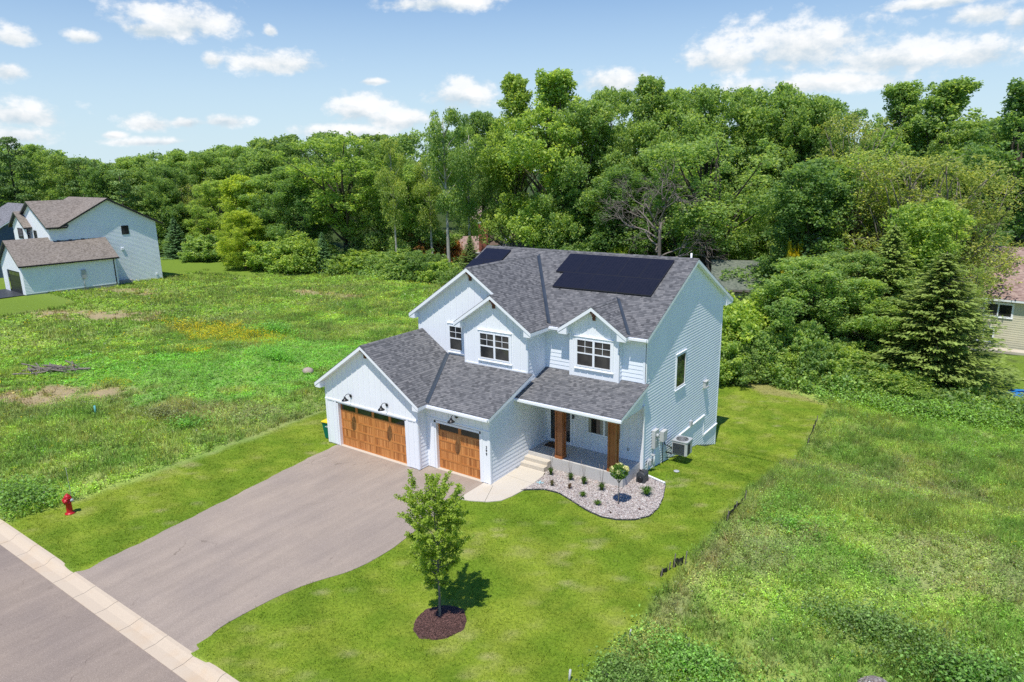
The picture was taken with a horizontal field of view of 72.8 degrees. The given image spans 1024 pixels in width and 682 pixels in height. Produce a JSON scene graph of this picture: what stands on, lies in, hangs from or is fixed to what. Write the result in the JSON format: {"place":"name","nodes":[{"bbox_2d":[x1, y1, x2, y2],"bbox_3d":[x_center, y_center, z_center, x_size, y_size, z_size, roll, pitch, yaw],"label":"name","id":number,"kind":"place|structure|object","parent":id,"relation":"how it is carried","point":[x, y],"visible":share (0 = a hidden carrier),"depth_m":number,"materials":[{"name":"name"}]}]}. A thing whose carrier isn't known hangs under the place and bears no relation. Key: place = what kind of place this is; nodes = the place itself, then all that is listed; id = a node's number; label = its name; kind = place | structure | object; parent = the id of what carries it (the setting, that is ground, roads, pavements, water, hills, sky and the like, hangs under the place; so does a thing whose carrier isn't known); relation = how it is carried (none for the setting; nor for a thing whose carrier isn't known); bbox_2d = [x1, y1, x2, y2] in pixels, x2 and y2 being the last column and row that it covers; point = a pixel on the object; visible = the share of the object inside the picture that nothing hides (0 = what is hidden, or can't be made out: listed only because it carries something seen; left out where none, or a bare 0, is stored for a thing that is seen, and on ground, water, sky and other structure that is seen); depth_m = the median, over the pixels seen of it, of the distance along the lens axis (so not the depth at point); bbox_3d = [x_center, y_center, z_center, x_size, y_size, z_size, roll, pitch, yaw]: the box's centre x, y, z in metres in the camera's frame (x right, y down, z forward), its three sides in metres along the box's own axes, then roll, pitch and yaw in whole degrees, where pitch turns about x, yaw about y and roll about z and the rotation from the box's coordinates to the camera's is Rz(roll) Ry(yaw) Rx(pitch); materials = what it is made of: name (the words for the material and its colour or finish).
{"place":"outdoors","nodes":[
{"label":"outdoors","id":0,"kind":"place"},
{"bbox_2d":[0,545,185,681],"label":"road","id":1,"kind":"structure","parent":0,"point":[50,631],"depth_m":22.20,"materials":[{"name":"grey asphalt"}]},
{"bbox_2d":[0,304,418,520],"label":"meadow grass","id":2,"kind":"structure","parent":0,"point":[65,421],"depth_m":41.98,"materials":[{"name":"green plant"}]},
{"bbox_2d":[76,444,482,651],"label":"driveway","id":3,"kind":"structure","parent":0,"point":[190,584],"depth_m":27.57,"materials":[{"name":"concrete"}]},
{"bbox_2d":[293,281,442,325],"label":"grass","id":4,"kind":"structure","parent":0,"point":[370,306],"depth_m":78.23,"materials":[{"name":"green plant"}]},
{"bbox_2d":[0,171,1023,681],"bbox_3d":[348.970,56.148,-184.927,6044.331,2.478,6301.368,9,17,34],"label":"ground","id":5,"kind":"structure","parent":0,"point":[240,647],"depth_m":26.36,"materials":[{"name":"green plant"}]},
{"bbox_2d":[0,136,45,223],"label":"broadleaf tree","id":6,"kind":"object","parent":5,"relation":"on","point":[18,165],"visible":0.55,"depth_m":132.65,"materials":[{"name":"green plant"}]},
{"bbox_2d":[6,144,72,199],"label":"broadleaf tree","id":7,"kind":"object","parent":5,"relation":"on","point":[35,152],"visible":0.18,"depth_m":147.01,"materials":[{"name":"green plant"}]},
{"bbox_2d":[19,154,88,203],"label":"broadleaf tree","id":8,"kind":"object","parent":5,"relation":"on","point":[56,161],"visible":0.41,"depth_m":135.89,"materials":[{"name":"green plant"}]},
{"bbox_2d":[0,197,162,295],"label":"gabled house","id":9,"kind":"structure","parent":5,"relation":"on","point":[72,243],"depth_m":92.44,"materials":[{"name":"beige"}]},
{"bbox_2d":[75,164,128,206],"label":"broadleaf tree","id":10,"kind":"object","parent":5,"relation":"on","point":[95,189],"visible":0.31,"depth_m":130.34,"materials":[{"name":"green plant"}]},
{"bbox_2d":[0,519,238,681],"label":"curb","id":11,"kind":"structure","parent":5,"relation":"on","point":[175,656],"depth_m":23.59,"materials":[{"name":"concrete"}]},
{"bbox_2d":[105,169,150,215],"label":"tree","id":12,"kind":"object","parent":5,"relation":"on","point":[120,173],"visible":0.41,"depth_m":128.02,"materials":[{"name":"green plant"}]},
{"bbox_2d":[113,156,187,214],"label":"broadleaf tree","id":13,"kind":"object","parent":5,"relation":"on","point":[135,164],"visible":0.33,"depth_m":137.09,"materials":[{"name":"green plant"}]},
{"bbox_2d":[139,189,193,255],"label":"broadleaf tree","id":14,"kind":"object","parent":5,"relation":"on","point":[159,204],"visible":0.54,"depth_m":129.40,"materials":[{"name":"green plant"}]},
{"bbox_2d":[129,165,207,249],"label":"broadleaf tree","id":15,"kind":"object","parent":5,"relation":"on","point":[163,173],"visible":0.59,"depth_m":130.06,"materials":[{"name":"green plant"}]},
{"bbox_2d":[176,233,232,261],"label":"shrub","id":16,"kind":"object","parent":5,"relation":"on","point":[202,248],"visible":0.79,"depth_m":121.50,"materials":[{"name":"green plant"}]},
{"bbox_2d":[175,150,237,235],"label":"broadleaf tree","id":17,"kind":"object","parent":5,"relation":"on","point":[210,171],"visible":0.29,"depth_m":145.01,"materials":[{"name":"green plant"}]},
{"bbox_2d":[180,180,241,239],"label":"broadleaf tree","id":18,"kind":"object","parent":5,"relation":"on","point":[209,192],"visible":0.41,"depth_m":128.18,"materials":[{"name":"green plant"}]},
{"bbox_2d":[0,268,442,401],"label":"grass","id":19,"kind":"structure","parent":5,"relation":"on","point":[143,297],"depth_m":77.50,"materials":[{"name":"green plant"}]},
{"bbox_2d":[199,144,254,235],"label":"broadleaf tree","id":20,"kind":"object","parent":5,"relation":"on","point":[234,152],"visible":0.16,"depth_m":149.38,"materials":[{"name":"green plant"}]},
{"bbox_2d":[211,210,268,269],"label":"broadleaf tree","id":21,"kind":"object","parent":5,"relation":"on","point":[237,217],"visible":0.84,"depth_m":108.50,"materials":[{"name":"green plant"}]},
{"bbox_2d":[213,173,271,256],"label":"broadleaf tree","id":22,"kind":"object","parent":5,"relation":"on","point":[232,202],"visible":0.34,"depth_m":112.86,"materials":[{"name":"green plant"}]},
{"bbox_2d":[230,148,286,234],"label":"broadleaf tree","id":23,"kind":"object","parent":5,"relation":"on","point":[252,166],"visible":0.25,"depth_m":131.08,"materials":[{"name":"green plant"}]},
{"bbox_2d":[234,236,291,272],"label":"shrub","id":24,"kind":"object","parent":5,"relation":"on","point":[263,247],"visible":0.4,"depth_m":106.19,"materials":[{"name":"green plant"}]},
{"bbox_2d":[232,174,315,249],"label":"broadleaf tree","id":25,"kind":"object","parent":5,"relation":"on","point":[264,180],"visible":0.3,"depth_m":112.00,"materials":[{"name":"green plant"}]},
{"bbox_2d":[252,230,336,273],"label":"shrub","id":26,"kind":"object","parent":5,"relation":"on","point":[300,247],"visible":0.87,"depth_m":105.12,"materials":[{"name":"green plant"}]},
{"bbox_2d":[257,142,332,238],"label":"broadleaf tree","id":27,"kind":"object","parent":5,"relation":"on","point":[290,151],"visible":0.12,"depth_m":136.60,"materials":[{"name":"green plant"}]},
{"bbox_2d":[248,165,349,244],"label":"broadleaf tree","id":28,"kind":"object","parent":5,"relation":"on","point":[285,192],"visible":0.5,"depth_m":109.91,"materials":[{"name":"green plant"}]},
{"bbox_2d":[269,131,409,251],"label":"broadleaf tree","id":29,"kind":"object","parent":5,"relation":"on","point":[325,198],"visible":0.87,"depth_m":105.72,"materials":[{"name":"green plant"}]},
{"bbox_2d":[235,246,463,284],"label":"thicket undergrowth","id":30,"kind":"object","parent":5,"relation":"on","point":[370,272],"visible":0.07,"depth_m":101.73,"materials":[{"name":"green plant"}]},
{"bbox_2d":[326,246,382,274],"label":"shrub","id":31,"kind":"object","parent":5,"relation":"on","point":[353,254],"visible":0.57,"depth_m":104.53,"materials":[{"name":"green plant"}]},
{"bbox_2d":[338,140,418,251],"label":"broadleaf tree","id":32,"kind":"object","parent":5,"relation":"on","point":[380,241],"visible":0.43,"depth_m":108.31,"materials":[{"name":"green plant"}]},
{"bbox_2d":[373,137,406,251],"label":"aspen tree","id":33,"kind":"object","parent":5,"relation":"on","point":[399,186],"visible":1,"depth_m":99.68,"materials":[{"name":"green plant"}]},
{"bbox_2d":[374,248,426,279],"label":"shrub","id":34,"kind":"object","parent":5,"relation":"on","point":[394,257],"visible":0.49,"depth_m":98.83,"materials":[{"name":"green plant"}]},
{"bbox_2d":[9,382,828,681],"bbox_3d":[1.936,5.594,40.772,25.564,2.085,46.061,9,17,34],"label":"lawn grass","id":35,"kind":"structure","parent":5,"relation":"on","point":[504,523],"depth_m":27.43,"materials":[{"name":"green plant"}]},
{"bbox_2d":[396,248,443,280],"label":"shrub","id":36,"kind":"object","parent":5,"relation":"on","point":[418,262],"visible":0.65,"depth_m":95.79,"materials":[{"name":"green plant"}]},
{"bbox_2d":[381,163,462,254],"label":"broadleaf tree","id":37,"kind":"object","parent":5,"relation":"on","point":[411,210],"visible":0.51,"depth_m":106.16,"materials":[{"name":"green plant"}]},
{"bbox_2d":[409,155,447,253],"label":"aspen tree","id":38,"kind":"object","parent":5,"relation":"on","point":[430,219],"visible":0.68,"depth_m":103.17,"materials":[{"name":"green plant"}]},
{"bbox_2d":[393,469,474,615],"bbox_3d":[-2.394,6.649,22.393,2.423,5.106,2.691,-7,15,-21],"label":"maple tree","id":39,"kind":"object","parent":5,"relation":"on","point":[440,505],"visible":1,"depth_m":21.87,"materials":[{"name":"green plant"}]},
{"bbox_2d":[414,605,465,639],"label":"mulch chips","id":40,"kind":"object","parent":5,"relation":"on","point":[446,617],"visible":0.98,"depth_m":22.53,"materials":[{"name":"wood"}]},
{"bbox_2d":[419,106,473,261],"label":"aspen tree","id":41,"kind":"object","parent":5,"relation":"on","point":[435,145],"visible":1,"depth_m":94.79,"materials":[{"name":"green plant"}]},
{"bbox_2d":[447,124,489,258],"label":"aspen tree","id":42,"kind":"object","parent":5,"relation":"on","point":[470,205],"visible":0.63,"depth_m":100.34,"materials":[{"name":"green plant"}]},
{"bbox_2d":[449,110,508,242],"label":"broadleaf tree","id":43,"kind":"object","parent":5,"relation":"on","point":[477,120],"visible":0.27,"depth_m":118.41,"materials":[{"name":"green plant"}]},
{"bbox_2d":[461,465,544,501],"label":"front walk","id":44,"kind":"structure","parent":5,"relation":"on","point":[514,482],"depth_m":32.15,"materials":[{"name":"concrete"}]},
{"bbox_2d":[468,71,549,248],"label":"broadleaf tree","id":45,"kind":"object","parent":5,"relation":"on","point":[517,97],"visible":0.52,"depth_m":98.77,"materials":[{"name":"green plant"}]},
{"bbox_2d":[0,122,1021,225],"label":"woods","id":46,"kind":"object","parent":5,"relation":"on","point":[409,144],"visible":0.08,"depth_m":208.62,"materials":[{"name":"green plant"}]},
{"bbox_2d":[0,317,1023,681],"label":"rank weeds","id":47,"kind":"object","parent":5,"relation":"on","point":[686,657],"visible":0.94,"depth_m":21.39,"materials":[{"name":"green plant"}]},
{"bbox_2d":[314,245,732,487],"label":"two storey house","id":48,"kind":"structure","parent":5,"relation":"on","point":[500,362],"depth_m":34.44,"materials":[{"name":"grey"}]},
{"bbox_2d":[340,404,406,463],"bbox_3d":[-7.115,4.714,35.875,4.880,2.412,0.078,9,17,34],"label":"garage door","id":49,"kind":"structure","parent":48,"relation":"in","point":[379,434],"depth_m":35.85,"materials":[{"name":"brown wood"}]},
{"bbox_2d":[438,423,479,478],"bbox_3d":[-2.473,5.253,33.402,2.680,2.412,0.078,9,17,34],"label":"garage door","id":50,"kind":"structure","parent":48,"relation":"in","point":[459,449],"depth_m":33.41,"materials":[{"name":"brown wood"}]},
{"bbox_2d":[477,329,511,365],"bbox_3d":[-0.878,0.304,34.689,2.120,1.620,0.103,9,17,34],"label":"window","id":51,"kind":"structure","parent":48,"relation":"in","point":[493,346],"depth_m":34.66,"materials":[{"name":"white paint"}]},
{"bbox_2d":[574,335,613,374],"bbox_3d":[3.880,0.643,33.014,2.120,1.620,0.103,9,17,34],"label":"window","id":52,"kind":"structure","parent":48,"relation":"in","point":[591,354],"depth_m":32.99,"materials":[{"name":"white paint"}]},
{"bbox_2d":[492,67,608,247],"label":"broadleaf tree","id":53,"kind":"object","parent":5,"relation":"on","point":[555,87],"visible":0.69,"depth_m":92.45,"materials":[{"name":"green plant"}]},
{"bbox_2d":[538,165,607,251],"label":"broadleaf tree","id":54,"kind":"object","parent":5,"relation":"on","point":[573,193],"visible":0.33,"depth_m":92.86,"materials":[{"name":"green plant"}]},
{"bbox_2d":[529,98,637,251],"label":"broadleaf tree","id":55,"kind":"object","parent":5,"relation":"on","point":[596,113],"visible":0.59,"depth_m":90.40,"materials":[{"name":"green plant"}]},
{"bbox_2d":[559,162,656,255],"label":"broadleaf tree","id":56,"kind":"object","parent":5,"relation":"on","point":[635,176],"visible":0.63,"depth_m":87.38,"materials":[{"name":"green plant"}]},
{"bbox_2d":[578,86,647,240],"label":"broadleaf tree","id":57,"kind":"object","parent":5,"relation":"on","point":[622,99],"visible":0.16,"depth_m":100.00,"materials":[{"name":"green plant"}]},
{"bbox_2d":[595,74,692,254],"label":"broadleaf tree","id":58,"kind":"object","parent":5,"relation":"on","point":[649,90],"visible":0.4,"depth_m":90.28,"materials":[{"name":"green plant"}]},
{"bbox_2d":[596,158,727,270],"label":"dead tree","id":59,"kind":"object","parent":5,"relation":"on","point":[658,245],"visible":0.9,"depth_m":76.00,"materials":[{"name":"grey wood"}]},
{"bbox_2d":[628,165,702,262],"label":"broadleaf tree","id":60,"kind":"object","parent":5,"relation":"on","point":[641,249],"visible":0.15,"depth_m":86.32,"materials":[{"name":"green plant"}]},
{"bbox_2d":[636,87,730,247],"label":"broadleaf tree","id":61,"kind":"object","parent":5,"relation":"on","point":[672,95],"visible":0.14,"depth_m":90.94,"materials":[{"name":"green plant"}]},
{"bbox_2d":[650,83,767,259],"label":"broadleaf tree","id":62,"kind":"object","parent":5,"relation":"on","point":[705,99],"visible":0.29,"depth_m":85.35,"materials":[{"name":"green plant"}]},
{"bbox_2d":[638,131,782,271],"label":"broadleaf tree","id":63,"kind":"object","parent":5,"relation":"on","point":[712,212],"visible":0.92,"depth_m":76.69,"materials":[{"name":"green plant"}]},
{"bbox_2d":[719,336,750,385],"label":"shrub","id":64,"kind":"object","parent":5,"relation":"on","point":[726,372],"visible":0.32,"depth_m":51.95,"materials":[{"name":"green plant"}]},
{"bbox_2d":[711,260,779,301],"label":"green roof house","id":65,"kind":"structure","parent":5,"relation":"on","point":[734,285],"depth_m":72.64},
{"bbox_2d":[721,340,770,385],"bbox_3d":[17.579,1.717,53.564,5.134,3.585,4.725,-11,17,-35],"label":"shrub","id":66,"kind":"object","parent":5,"relation":"on","point":[745,378],"visible":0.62,"depth_m":52.21,"materials":[{"name":"green plant"}]},
{"bbox_2d":[721,289,790,376],"bbox_3d":[18.477,-0.620,56.459,9.102,7.673,8.376,-8,15,-25],"label":"shrub","id":67,"kind":"object","parent":5,"relation":"on","point":[740,317],"visible":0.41,"depth_m":54.70,"materials":[{"name":"green plant"}]},
{"bbox_2d":[738,324,789,383],"bbox_3d":[19.351,0.988,54.117,5.293,4.761,4.946,7,16,30],"label":"shrub","id":68,"kind":"object","parent":5,"relation":"on","point":[769,339],"visible":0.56,"depth_m":52.61,"materials":[{"name":"green plant"}]},
{"bbox_2d":[729,81,806,260],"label":"broadleaf tree","id":69,"kind":"object","parent":5,"relation":"on","point":[781,95],"visible":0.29,"depth_m":86.28,"materials":[{"name":"green plant"}]},
{"bbox_2d":[719,157,865,302],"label":"broadleaf tree","id":70,"kind":"object","parent":5,"relation":"on","point":[798,213],"visible":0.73,"depth_m":65.53,"materials":[{"name":"green plant"}]},
{"bbox_2d":[731,93,862,255],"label":"broadleaf tree","id":71,"kind":"object","parent":5,"relation":"on","point":[808,109],"visible":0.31,"depth_m":83.51,"materials":[{"name":"green plant"}]},
{"bbox_2d":[580,394,1023,681],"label":"meadow grass","id":72,"kind":"structure","parent":5,"relation":"on","point":[1001,530],"depth_m":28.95,"materials":[{"name":"green plant"}]},
{"bbox_2d":[771,314,836,376],"bbox_3d":[22.570,0.779,53.471,4.946,5.570,5.293,6,15,25],"label":"shrub","id":73,"kind":"object","parent":5,"relation":"on","point":[802,337],"visible":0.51,"depth_m":52.16,"materials":[{"name":"green plant"}]},
{"bbox_2d":[746,256,882,340],"bbox_3d":[23.792,-2.011,55.740,11.006,9.449,11.597,4,15,18],"label":"broadleaf tree","id":74,"kind":"object","parent":5,"relation":"on","point":[786,282],"visible":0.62,"depth_m":52.97,"materials":[{"name":"green plant"}]},
{"bbox_2d":[792,336,850,390],"bbox_3d":[23.545,1.704,52.421,4.725,4.113,5.134,12,19,42],"label":"shrub","id":75,"kind":"object","parent":5,"relation":"on","point":[820,366],"visible":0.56,"depth_m":51.34,"materials":[{"name":"green plant"}]},
{"bbox_2d":[771,98,875,222],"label":"broadleaf tree","id":76,"kind":"object","parent":5,"relation":"on","point":[818,146],"visible":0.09,"depth_m":83.44,"materials":[{"name":"green plant"}]},
{"bbox_2d":[776,146,906,280],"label":"broadleaf tree","id":77,"kind":"object","parent":5,"relation":"on","point":[859,156],"visible":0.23,"depth_m":66.41,"materials":[{"name":"green plant"}]},
{"bbox_2d":[808,339,884,394],"bbox_3d":[24.694,1.982,51.186,5.293,3.940,4.946,4,15,20],"label":"shrub","id":78,"kind":"object","parent":5,"relation":"on","point":[849,352],"visible":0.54,"depth_m":50.33,"materials":[{"name":"green plant"}]},
{"bbox_2d":[793,249,922,360],"bbox_3d":[27.034,-2.345,55.814,10.960,10.006,9.587,-10,17,-33],"label":"broadleaf tree","id":79,"kind":"object","parent":5,"relation":"on","point":[863,260],"visible":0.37,"depth_m":53.16,"materials":[{"name":"green plant"}]},
{"bbox_2d":[815,109,905,234],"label":"broadleaf tree","id":80,"kind":"object","parent":5,"relation":"on","point":[830,125],"visible":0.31,"depth_m":78.62,"materials":[{"name":"green plant"}]},
{"bbox_2d":[824,278,905,362],"bbox_3d":[27.227,-0.793,53.331,6.339,8.025,6.149,12,19,42],"label":"broadleaf tree","id":81,"kind":"object","parent":5,"relation":"on","point":[875,285],"visible":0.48,"depth_m":51.77,"materials":[{"name":"green plant"}]},
{"bbox_2d":[825,224,947,369],"bbox_3d":[29.807,-3.151,55.397,12.143,12.208,11.370,2,14,13],"label":"spruce tree","id":82,"kind":"object","parent":5,"relation":"on","point":[896,246],"visible":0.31,"depth_m":53.89,"materials":[{"name":"green plant"}]},
{"bbox_2d":[851,364,921,402],"bbox_3d":[26.379,3.036,49.017,4.946,2.615,5.293,3,14,15],"label":"shrub","id":83,"kind":"object","parent":5,"relation":"on","point":[889,370],"visible":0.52,"depth_m":48.20,"materials":[{"name":"green plant"}]},
{"bbox_2d":[755,360,1023,421],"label":"hedge undergrowth","id":84,"kind":"object","parent":5,"relation":"on","point":[970,392],"visible":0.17,"depth_m":47.61,"materials":[{"name":"green plant"}]},
{"bbox_2d":[841,79,962,218],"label":"broadleaf tree","id":85,"kind":"object","parent":5,"relation":"on","point":[904,96],"visible":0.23,"depth_m":103.35,"materials":[{"name":"green plant"}]},
{"bbox_2d":[824,150,981,290],"bbox_3d":[36.587,-9.008,66.981,14.624,18.112,14.725,-4,14,-14],"label":"broadleaf tree","id":86,"kind":"object","parent":5,"relation":"on","point":[882,208],"visible":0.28,"depth_m":64.63,"materials":[{"name":"green plant"}]},
{"bbox_2d":[870,368,943,407],"bbox_3d":[27.351,3.317,48.013,4.725,2.629,5.134,8,17,33],"label":"shrub","id":87,"kind":"object","parent":5,"relation":"on","point":[910,383],"visible":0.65,"depth_m":47.04,"materials":[{"name":"green plant"}]},
{"bbox_2d":[879,198,988,338],"bbox_3d":[35.133,-5.103,58.903,9.707,14.014,10.282,-10,17,-33],"label":"broadleaf tree","id":88,"kind":"object","parent":5,"relation":"on","point":[925,248],"visible":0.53,"depth_m":56.51,"materials":[{"name":"green plant"}]},
{"bbox_2d":[849,150,1023,303],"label":"broadleaf tree","id":89,"kind":"object","parent":5,"relation":"on","point":[941,164],"visible":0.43,"depth_m":60.79,"materials":[{"name":"green plant"}]},
{"bbox_2d":[850,252,1023,416],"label":"spruce tree","id":90,"kind":"object","parent":5,"relation":"on","point":[937,343],"visible":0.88,"depth_m":48.57,"materials":[{"name":"green plant"}]},
{"bbox_2d":[868,75,1023,219],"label":"broadleaf tree","id":91,"kind":"object","parent":5,"relation":"on","point":[948,102],"visible":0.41,"depth_m":97.14,"materials":[{"name":"green plant"}]},
{"bbox_2d":[921,260,1002,350],"bbox_3d":[36.654,-2.097,56.611,5.745,8.937,5.785,-2,14,-4],"label":"broadleaf tree","id":92,"kind":"object","parent":5,"relation":"on","point":[980,291],"visible":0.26,"depth_m":55.65,"materials":[{"name":"green plant"}]},
{"bbox_2d":[918,116,1023,253],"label":"broadleaf tree","id":93,"kind":"object","parent":5,"relation":"on","point":[944,136],"visible":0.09,"depth_m":94.25,"materials":[{"name":"green plant"}]},
{"bbox_2d":[933,166,1023,284],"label":"broadleaf tree","id":94,"kind":"object","parent":5,"relation":"on","point":[992,218],"visible":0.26,"depth_m":63.67,"materials":[{"name":"green plant"}]},
{"bbox_2d":[939,77,1023,246],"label":"broadleaf tree","id":95,"kind":"object","parent":5,"relation":"on","point":[1013,119],"visible":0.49,"depth_m":85.49,"materials":[{"name":"green plant"}]},
{"bbox_2d":[965,245,1023,349],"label":"cream house","id":96,"kind":"structure","parent":5,"relation":"on","point":[1009,306],"depth_m":62.18,"materials":[{"name":"brown"}]},
{"bbox_2d":[0,0,1023,170],"label":"sky","id":97,"kind":"structure","parent":0,"point":[107,80],"materials":[{"name":"blue"}]},
{"bbox_2d":[524,469,664,519],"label":"gravel","id":98,"kind":"structure","parent":0,"point":[602,507],"depth_m":31.19,"materials":[{"name":"grey gravel"}]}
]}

